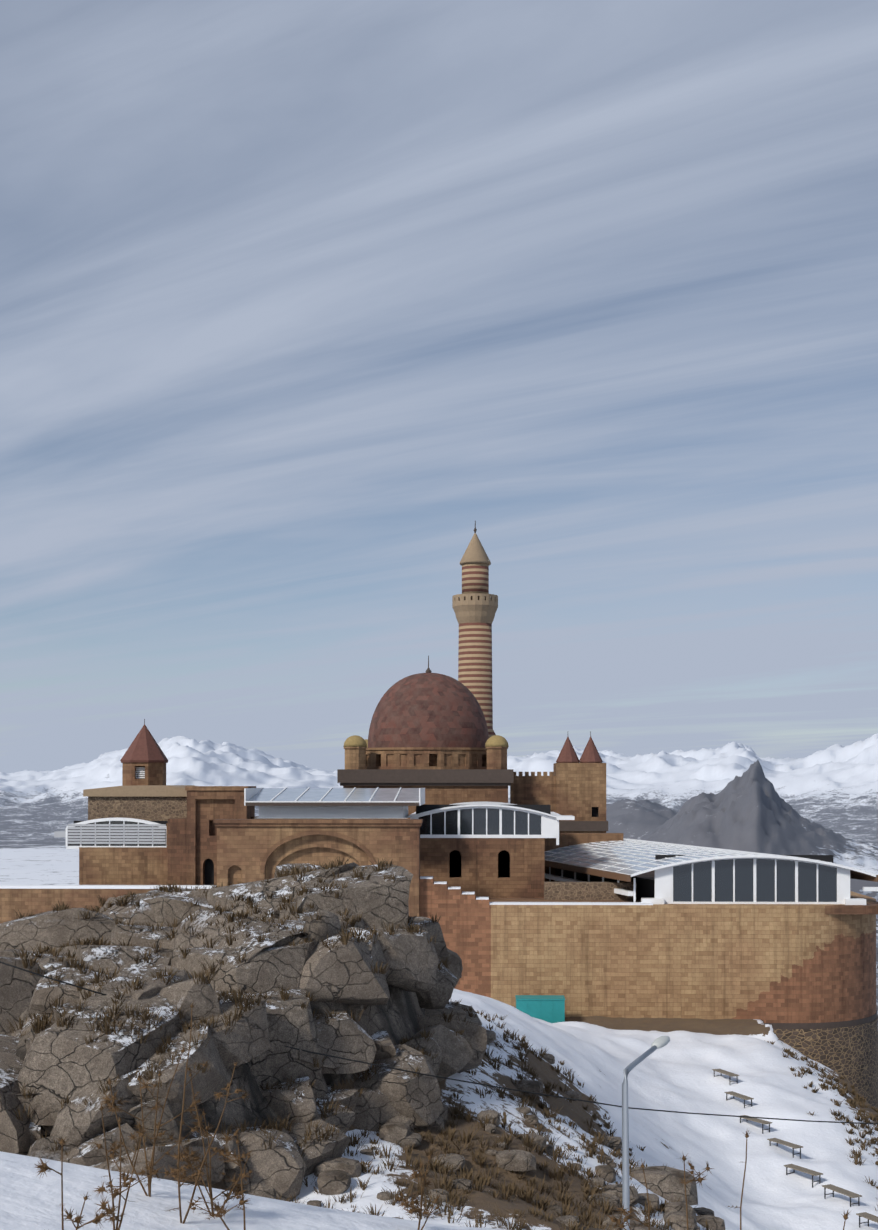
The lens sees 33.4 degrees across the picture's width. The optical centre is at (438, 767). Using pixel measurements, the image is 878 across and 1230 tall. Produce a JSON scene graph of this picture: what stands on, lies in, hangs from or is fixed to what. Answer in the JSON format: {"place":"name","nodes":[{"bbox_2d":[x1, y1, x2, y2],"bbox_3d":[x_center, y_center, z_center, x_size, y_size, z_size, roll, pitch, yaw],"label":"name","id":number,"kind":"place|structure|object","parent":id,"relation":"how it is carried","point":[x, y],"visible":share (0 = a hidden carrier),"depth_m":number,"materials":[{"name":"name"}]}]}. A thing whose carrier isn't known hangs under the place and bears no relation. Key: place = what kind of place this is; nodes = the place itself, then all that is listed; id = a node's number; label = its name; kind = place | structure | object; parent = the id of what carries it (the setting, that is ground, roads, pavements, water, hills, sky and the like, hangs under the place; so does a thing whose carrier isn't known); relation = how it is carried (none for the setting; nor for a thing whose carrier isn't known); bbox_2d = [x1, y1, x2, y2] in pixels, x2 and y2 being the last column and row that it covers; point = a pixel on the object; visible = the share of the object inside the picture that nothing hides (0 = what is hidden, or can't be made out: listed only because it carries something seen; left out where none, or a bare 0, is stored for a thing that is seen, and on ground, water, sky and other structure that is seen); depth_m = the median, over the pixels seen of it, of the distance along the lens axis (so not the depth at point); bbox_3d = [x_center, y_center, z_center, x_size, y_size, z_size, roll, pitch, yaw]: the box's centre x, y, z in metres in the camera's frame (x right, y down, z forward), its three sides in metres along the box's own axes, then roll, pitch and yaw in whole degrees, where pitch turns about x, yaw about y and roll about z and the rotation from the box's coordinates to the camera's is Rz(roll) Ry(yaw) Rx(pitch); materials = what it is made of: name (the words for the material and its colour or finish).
{"place":"outdoors","nodes":[
{"label":"outdoors","id":0,"kind":"place"},
{"bbox_2d":[0,885,212,888],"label":"snow on perimeter wall","id":1,"kind":"structure","parent":0,"point":[82,886],"depth_m":108.78,"materials":[{"name":"white snow"}]},
{"bbox_2d":[122,763,165,785],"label":"lantern tower","id":2,"kind":"structure","parent":0,"point":[155,773],"depth_m":121.25,"materials":[{"name":"brown stone"}]},
{"bbox_2d":[136,767,144,777],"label":"lantern louvres","id":3,"kind":"object","parent":2,"relation":"attached to","point":[140,768],"visible":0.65,"depth_m":121.28,"materials":[{"name":"grey metal"}]},
{"bbox_2d":[137,766,144,778],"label":"window","id":4,"kind":"structure","parent":2,"relation":"attached to","point":[140,772],"depth_m":121.58,"materials":[{"name":"grey glass"}]},
{"bbox_2d":[120,724,167,762],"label":"conical roof","id":5,"kind":"structure","parent":2,"relation":"on","point":[144,747],"depth_m":121.60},
{"bbox_2d":[168,790,254,884],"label":"gate portal","id":6,"kind":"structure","parent":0,"point":[192,842],"depth_m":110.87,"materials":[{"name":"brown stone"}]},
{"bbox_2d":[205,858,213,884],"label":"arched doorway","id":7,"kind":"structure","parent":6,"relation":"attached to","point":[209,871],"depth_m":111.50,"materials":[{"name":"black"}]},
{"bbox_2d":[185,786,255,789],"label":"roof coping","id":8,"kind":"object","parent":6,"relation":"on","point":[214,787],"depth_m":110.42,"materials":[{"name":"stone"}]},
{"bbox_2d":[217,826,419,916],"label":"building wall","id":9,"kind":"structure","parent":0,"point":[242,851],"depth_m":99.78,"materials":[{"name":"brown stone"}]},
{"bbox_2d":[213,819,422,825],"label":"wall coping","id":10,"kind":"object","parent":9,"relation":"on","point":[318,822],"depth_m":99.49,"materials":[{"name":"brown stone"}]},
{"bbox_2d":[260,830,375,872],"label":"arch","id":11,"kind":"structure","parent":9,"relation":"attached to","point":[316,832],"depth_m":99.60,"materials":[{"name":"brown stone"}]},
{"bbox_2d":[257,806,407,817],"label":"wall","id":12,"kind":"structure","parent":9,"relation":"on","point":[333,811],"depth_m":103.23,"materials":[{"name":"white paint"}]},
{"bbox_2d":[244,787,424,805],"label":"skylight frame","id":13,"kind":"object","parent":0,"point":[249,793],"visible":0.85,"depth_m":103.66,"materials":[{"name":"white metal"}]},
{"bbox_2d":[246,802,418,805],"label":"dark skylight fascia","id":14,"kind":"structure","parent":13,"relation":"attached to","point":[332,803],"depth_m":102.25,"materials":[{"name":"grey metal"}]},
{"bbox_2d":[247,788,418,800],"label":"skylight glass","id":15,"kind":"object","parent":13,"relation":"in","point":[342,794],"visible":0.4,"depth_m":106.59,"materials":[{"name":"grey glass"}]},
{"bbox_2d":[0,909,877,1229],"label":"terrain","id":16,"kind":"structure","parent":0,"point":[598,1055],"depth_m":57.59,"materials":[{"name":"white snow"}]},
{"bbox_2d":[35,1137,109,1229],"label":"dry thistle","id":17,"kind":"object","parent":16,"relation":"on","point":[43,1167],"visible":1,"depth_m":5.03,"materials":[{"name":"brown plant"}]},
{"bbox_2d":[0,889,207,923],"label":"perimeter wall","id":18,"kind":"structure","parent":16,"relation":"on","point":[30,901],"depth_m":108.82,"materials":[{"name":"stone"}]},
{"bbox_2d":[79,823,167,884],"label":"palace wing","id":19,"kind":"structure","parent":16,"relation":"on","point":[123,865],"depth_m":112.70,"materials":[{"name":"brown stone"}]},
{"bbox_2d":[54,824,165,843],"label":"louvre slats","id":20,"kind":"object","parent":19,"relation":"on","point":[59,833],"visible":0.85,"depth_m":112.86,"materials":[{"name":"grey metal"}]},
{"bbox_2d":[66,818,165,848],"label":"louvre frame","id":21,"kind":"object","parent":19,"relation":"attached to","point":[112,819],"visible":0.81,"depth_m":112.90,"materials":[{"name":"white metal"}]},
{"bbox_2d":[68,821,165,845],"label":"louvre glass","id":22,"kind":"object","parent":21,"relation":"in","point":[116,822],"depth_m":112.99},
{"bbox_2d":[74,821,167,823],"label":"roof","id":23,"kind":"structure","parent":19,"relation":"attached to","point":[162,822],"depth_m":113.86,"materials":[{"name":"black"}]},
{"bbox_2d":[88,796,186,820],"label":"wall","id":24,"kind":"structure","parent":19,"relation":"on","point":[153,808],"depth_m":115.22,"materials":[{"name":"brown stone"}]},
{"bbox_2d":[83,785,194,796],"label":"flat roof","id":25,"kind":"structure","parent":24,"relation":"on","point":[151,791],"depth_m":114.94,"materials":[{"name":"beige stone"}]},
{"bbox_2d":[92,1104,163,1229],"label":"dry thistle","id":26,"kind":"object","parent":16,"relation":"on","point":[124,1178],"visible":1,"depth_m":5.61,"materials":[{"name":"brown plant"}]},
{"bbox_2d":[99,1045,202,1196],"bbox_3d":[-1.258,1.529,6.354,0.464,0.691,0.482,0,-1,-38],"label":"dry thistle","id":27,"kind":"object","parent":16,"relation":"on","point":[107,1101],"visible":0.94,"depth_m":6.30,"materials":[{"name":"brown plant"}]},
{"bbox_2d":[163,1003,248,1223],"bbox_3d":[-0.947,1.444,6.080,0.364,0.901,0.457,0,0,2],"label":"dry thistle","id":28,"kind":"object","parent":16,"relation":"on","point":[189,1166],"visible":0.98,"depth_m":6.05,"materials":[{"name":"brown plant"}]},
{"bbox_2d":[161,1070,254,1216],"bbox_3d":[-1.027,1.604,6.293,0.382,0.648,0.391,0,-1,-34],"label":"dry thistle","id":29,"kind":"object","parent":16,"relation":"on","point":[237,1191],"visible":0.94,"depth_m":6.24,"materials":[{"name":"brown plant"}]},
{"bbox_2d":[189,1134,251,1229],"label":"dry thistle","id":30,"kind":"object","parent":16,"relation":"on","point":[242,1201],"visible":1,"depth_m":5.80,"materials":[{"name":"brown plant"}]},
{"bbox_2d":[0,862,486,1200],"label":"outcrop rock","id":31,"kind":"object","parent":16,"relation":"on","point":[59,1063],"visible":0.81,"depth_m":38.69,"materials":[{"name":"stone"}]},
{"bbox_2d":[393,1149,439,1229],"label":"dry thistle","id":32,"kind":"object","parent":16,"relation":"on","point":[413,1210],"visible":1,"depth_m":6.61,"materials":[{"name":"brown plant"}]},
{"bbox_2d":[0,856,877,1229],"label":"dry grass tufts","id":33,"kind":"object","parent":16,"relation":"on","point":[470,1116],"visible":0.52,"depth_m":39.74,"materials":[{"name":"brown plant"}]},
{"bbox_2d":[240,1004,724,1229],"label":"loose stones","id":34,"kind":"object","parent":16,"relation":"on","point":[335,1175],"visible":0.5,"depth_m":40.04,"materials":[{"name":"stone"}]},
{"bbox_2d":[515,995,564,1022],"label":"container","id":35,"kind":"object","parent":16,"relation":"on","point":[549,1008],"visible":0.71,"depth_m":96.71,"materials":[{"name":"teal paint"}]},
{"bbox_2d":[607,1159,652,1229],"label":"dry thistle","id":36,"kind":"object","parent":16,"relation":"on","point":[627,1215],"visible":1,"depth_m":6.15,"materials":[{"name":"brown plant"}]},
{"bbox_2d":[622,1045,656,1229],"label":"street lamp pole","id":37,"kind":"object","parent":16,"relation":"on","point":[625,1143],"visible":0.98,"depth_m":27.80,"materials":[{"name":"grey metal"}]},
{"bbox_2d":[651,1036,669,1048],"bbox_3d":[4.471,5.519,29.477,0.299,0.190,0.700,0,-1,25],"label":"street lamp head","id":38,"kind":"object","parent":37,"relation":"attached to","point":[661,1041],"visible":0.88,"depth_m":29.33},
{"bbox_2d":[419,878,875,1022],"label":"retaining wall","id":39,"kind":"structure","parent":16,"relation":"on","point":[790,963],"depth_m":99.56,"materials":[{"name":"brown brick"}]},
{"bbox_2d":[420,876,652,904],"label":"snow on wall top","id":40,"kind":"structure","parent":39,"relation":"on","point":[545,903],"depth_m":99.91,"materials":[{"name":"white snow"}]},
{"bbox_2d":[654,857,849,903],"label":"window frame","id":41,"kind":"object","parent":39,"relation":"on","point":[663,882],"visible":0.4,"depth_m":100.57,"materials":[{"name":"white metal"}]},
{"bbox_2d":[673,859,836,901],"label":"window glass","id":42,"kind":"object","parent":41,"relation":"in","point":[765,882],"visible":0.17,"depth_m":100.64,"materials":[{"name":"black glass"}]},
{"bbox_2d":[764,1010,876,1028],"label":"wall base ledge","id":43,"kind":"object","parent":39,"relation":"attached to","point":[825,1024],"visible":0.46,"depth_m":99.37,"materials":[{"name":"brown stone"}]},
{"bbox_2d":[679,1155,711,1229],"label":"dry thistle","id":44,"kind":"object","parent":16,"relation":"on","point":[699,1179],"visible":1,"depth_m":5.48,"materials":[{"name":"brown plant"}]},
{"bbox_2d":[714,1071,737,1084],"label":"bench frame","id":45,"kind":"object","parent":16,"relation":"on","point":[729,1078],"visible":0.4,"depth_m":77.80,"materials":[{"name":"grey metal"}]},
{"bbox_2d":[712,1069,738,1076],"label":"bench planks","id":46,"kind":"object","parent":45,"relation":"on","point":[725,1072],"visible":1,"depth_m":78.36,"materials":[{"name":"brown wood"}]},
{"bbox_2d":[726,1093,751,1107],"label":"bench frame","id":47,"kind":"object","parent":16,"relation":"on","point":[744,1101],"visible":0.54,"depth_m":74.30,"materials":[{"name":"grey metal"}]},
{"bbox_2d":[724,1091,753,1099],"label":"bench planks","id":48,"kind":"object","parent":47,"relation":"on","point":[738,1095],"visible":1,"depth_m":74.87,"materials":[{"name":"brown wood"}]},
{"bbox_2d":[728,1131,750,1229],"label":"dry thistle","id":49,"kind":"object","parent":16,"relation":"on","point":[746,1135],"visible":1,"depth_m":5.24,"materials":[{"name":"brown plant"}]},
{"bbox_2d":[740,1118,769,1133],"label":"bench frame","id":50,"kind":"object","parent":16,"relation":"on","point":[762,1126],"visible":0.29,"depth_m":70.83,"materials":[{"name":"grey metal"}]},
{"bbox_2d":[740,1115,771,1123],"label":"bench planks","id":51,"kind":"object","parent":50,"relation":"on","point":[761,1121],"visible":0.85,"depth_m":71.17,"materials":[{"name":"brown wood"}]},
{"bbox_2d":[769,1141,800,1158],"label":"bench frame","id":52,"kind":"object","parent":16,"relation":"on","point":[793,1154],"visible":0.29,"depth_m":67.32,"materials":[{"name":"grey metal"}]},
{"bbox_2d":[767,1138,802,1148],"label":"bench planks","id":53,"kind":"object","parent":52,"relation":"on","point":[786,1143],"visible":1,"depth_m":67.78,"materials":[{"name":"brown wood"}]},
{"bbox_2d":[786,1167,820,1187],"bbox_3d":[15.906,17.884,63.908,0.500,0.620,1.580,0,-1,-31],"label":"bench frame","id":54,"kind":"object","parent":16,"relation":"on","point":[819,1180],"visible":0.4,"depth_m":63.36,"materials":[{"name":"grey metal"}]},
{"bbox_2d":[783,1164,822,1175],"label":"bench planks","id":55,"kind":"object","parent":54,"relation":"on","point":[804,1170],"visible":1,"depth_m":63.88,"materials":[{"name":"brown wood"}]},
{"bbox_2d":[773,1016,877,1107],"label":"stone foundation wall","id":56,"kind":"structure","parent":16,"relation":"on","point":[850,1053],"depth_m":99.99,"materials":[{"name":"brown stone"}]},
{"bbox_2d":[824,1188,859,1206],"bbox_3d":[16.619,17.792,60.386,0.500,0.620,1.580,0,-1,-26],"label":"bench frame","id":57,"kind":"object","parent":16,"relation":"on","point":[825,1194],"visible":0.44,"depth_m":60.37,"materials":[{"name":"grey metal"}]},
{"bbox_2d":[822,1184,861,1197],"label":"bench planks","id":58,"kind":"object","parent":57,"relation":"on","point":[842,1191],"visible":1,"depth_m":60.29,"materials":[{"name":"brown wood"}]},
{"bbox_2d":[841,1208,850,1229],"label":"dry thistle","id":59,"kind":"object","parent":16,"relation":"on","point":[845,1216],"visible":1,"depth_m":5.57,"materials":[{"name":"brown plant"}]},
{"bbox_2d":[0,961,877,1124],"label":"overhead cable","id":60,"kind":"object","parent":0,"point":[474,1082],"visible":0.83,"depth_m":40.15,"materials":[{"name":"black plastic"}]},
{"bbox_2d":[0,733,877,1015],"bbox_3d":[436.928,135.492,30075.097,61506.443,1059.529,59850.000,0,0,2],"label":"terrain","id":61,"kind":"structure","parent":0,"point":[735,796],"depth_m":12701.54,"materials":[{"name":"white snow"}]},
{"bbox_2d":[859,890,877,1013],"bbox_3d":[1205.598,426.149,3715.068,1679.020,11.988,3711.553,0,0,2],"label":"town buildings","id":62,"kind":"structure","parent":61,"relation":"on","point":[867,892],"depth_m":3641.49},
{"bbox_2d":[0,0,877,772],"label":"sky","id":63,"kind":"structure","parent":0,"point":[298,298],"materials":[{"name":"blue"}]},
{"bbox_2d":[406,802,559,817],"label":"pavilion roof","id":64,"kind":"structure","parent":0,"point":[496,804],"depth_m":107.08,"materials":[{"name":"white metal"}]},
{"bbox_2d":[416,805,550,813],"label":"pavilion interior","id":65,"kind":"object","parent":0,"point":[540,808],"visible":0.14,"depth_m":108.56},
{"bbox_2d":[555,868,653,898],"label":"harem hall side wall","id":66,"kind":"structure","parent":0,"point":[645,887],"depth_m":106.03,"materials":[{"name":"black"}]},
{"bbox_2d":[489,870,877,913],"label":"palace terrace floor","id":67,"kind":"structure","parent":0,"point":[870,908],"depth_m":102.89,"materials":[{"name":"brown stone"}]},
{"bbox_2d":[343,786,507,818],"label":"mosque body","id":68,"kind":"structure","parent":67,"relation":"on","point":[441,795],"depth_m":125.00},
{"bbox_2d":[344,747,366,768],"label":"turret","id":69,"kind":"object","parent":68,"relation":"on","point":[355,757],"visible":0.83,"depth_m":125.42,"materials":[{"name":"stone"}]},
{"bbox_2d":[343,735,366,746],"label":"small dome","id":70,"kind":"structure","parent":69,"relation":"on","point":[354,741],"depth_m":125.53,"materials":[{"name":"beige stone"}]},
{"bbox_2d":[337,769,513,785],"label":"roof cornice","id":71,"kind":"structure","parent":68,"relation":"on","point":[425,777],"depth_m":124.67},
{"bbox_2d":[366,747,486,768],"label":"dome drum","id":72,"kind":"object","parent":68,"relation":"on","point":[427,758],"visible":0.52,"depth_m":126.18,"materials":[{"name":"stone"}]},
{"bbox_2d":[368,673,488,747],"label":"dome","id":73,"kind":"structure","parent":72,"relation":"on","point":[428,710],"depth_m":128.12,"materials":[{"name":"red stone"}]},
{"bbox_2d":[425,655,431,672],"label":"dome finial","id":74,"kind":"object","parent":73,"relation":"on","point":[428,670],"visible":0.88,"depth_m":132.11,"materials":[{"name":"grey metal"}]},
{"bbox_2d":[486,747,507,768],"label":"turret","id":75,"kind":"object","parent":68,"relation":"on","point":[496,757],"visible":0.85,"depth_m":125.03,"materials":[{"name":"stone"}]},
{"bbox_2d":[485,735,508,746],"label":"small dome","id":76,"kind":"structure","parent":75,"relation":"on","point":[496,741],"depth_m":125.17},
{"bbox_2d":[251,816,622,880],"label":"palace walls","id":77,"kind":"structure","parent":67,"relation":"on","point":[567,839],"depth_m":123.66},
{"bbox_2d":[458,563,495,737],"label":"minaret shaft","id":78,"kind":"object","parent":67,"relation":"on","point":[475,660],"visible":0.4,"depth_m":137.84,"materials":[{"name":"beige stone"}]},
{"bbox_2d":[452,593,497,623],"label":"minaret balcony","id":79,"kind":"structure","parent":78,"relation":"attached to","point":[475,609],"depth_m":137.45,"materials":[{"name":"beige stone"}]},
{"bbox_2d":[460,533,490,565],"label":"minaret cone roof","id":80,"kind":"structure","parent":78,"relation":"on","point":[475,552],"depth_m":138.28,"materials":[{"name":"beige stone"}]},
{"bbox_2d":[420,838,544,897],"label":"building wall","id":81,"kind":"structure","parent":67,"relation":"on","point":[478,867],"depth_m":106.09,"materials":[{"name":"brown stone"}]},
{"bbox_2d":[450,850,460,876],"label":"dark window","id":82,"kind":"structure","parent":81,"relation":"attached to","point":[453,865],"depth_m":106.85,"materials":[{"name":"black glass"}]},
{"bbox_2d":[410,806,555,837],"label":"window frame","id":83,"kind":"object","parent":81,"relation":"on","point":[548,826],"visible":0.65,"depth_m":106.09,"materials":[{"name":"white metal"}]},
{"bbox_2d":[418,808,540,834],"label":"window glass","id":84,"kind":"object","parent":83,"relation":"in","point":[479,822],"visible":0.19,"depth_m":106.22,"materials":[{"name":"glass"}]},
{"bbox_2d":[556,815,574,844],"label":"roof trim","id":85,"kind":"structure","parent":83,"relation":"attached to","point":[564,817],"depth_m":105.95,"materials":[{"name":"white metal"}]},
{"bbox_2d":[498,850,509,876],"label":"dark window","id":86,"kind":"structure","parent":81,"relation":"attached to","point":[507,861],"depth_m":106.75,"materials":[{"name":"black glass"}]},
{"bbox_2d":[510,763,605,832],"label":"castle tower","id":87,"kind":"structure","parent":67,"relation":"on","point":[577,791],"depth_m":127.71,"materials":[{"name":"stone"}]},
{"bbox_2d":[556,737,578,762],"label":"conical roof","id":88,"kind":"structure","parent":87,"relation":"on","point":[567,754],"depth_m":128.18,"materials":[{"name":"red stone"}]},
{"bbox_2d":[559,821,607,830],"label":"stone wall","id":89,"kind":"structure","parent":87,"relation":"attached to","point":[583,825],"depth_m":127.40,"materials":[{"name":"brown stone"}]},
{"bbox_2d":[579,736,602,762],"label":"conical roof","id":90,"kind":"structure","parent":87,"relation":"on","point":[590,754],"depth_m":128.12,"materials":[{"name":"red stone"}]},
{"bbox_2d":[592,807,597,816],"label":"window","id":91,"kind":"structure","parent":87,"relation":"attached to","point":[594,811],"depth_m":128.18,"materials":[{"name":"black glass"}]},
{"bbox_2d":[544,882,636,899],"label":"stone wall","id":92,"kind":"structure","parent":67,"relation":"on","point":[578,890],"depth_m":104.17,"materials":[{"name":"brown stone"}]},
{"bbox_2d":[545,838,876,876],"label":"roof frame","id":93,"kind":"object","parent":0,"point":[748,855],"visible":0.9,"depth_m":105.92,"materials":[{"name":"white metal"}]},
{"bbox_2d":[545,840,877,881],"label":"roof panels","id":94,"kind":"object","parent":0,"point":[598,866],"depth_m":108.93,"materials":[{"name":"white metal"}]},
{"bbox_2d":[545,867,877,904],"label":"harem hall beams","id":95,"kind":"structure","parent":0,"point":[850,901],"depth_m":101.00,"materials":[{"name":"white metal"}]},
{"bbox_2d":[655,855,832,862],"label":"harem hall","id":96,"kind":"object","parent":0,"point":[827,858],"visible":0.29,"depth_m":103.52,"materials":[{"name":"metal"}]},
{"bbox_2d":[856,1212,877,1222],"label":"bench planks","id":97,"kind":"object","parent":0,"point":[871,1217],"visible":1,"depth_m":57.24,"materials":[{"name":"brown wood"}]}
]}

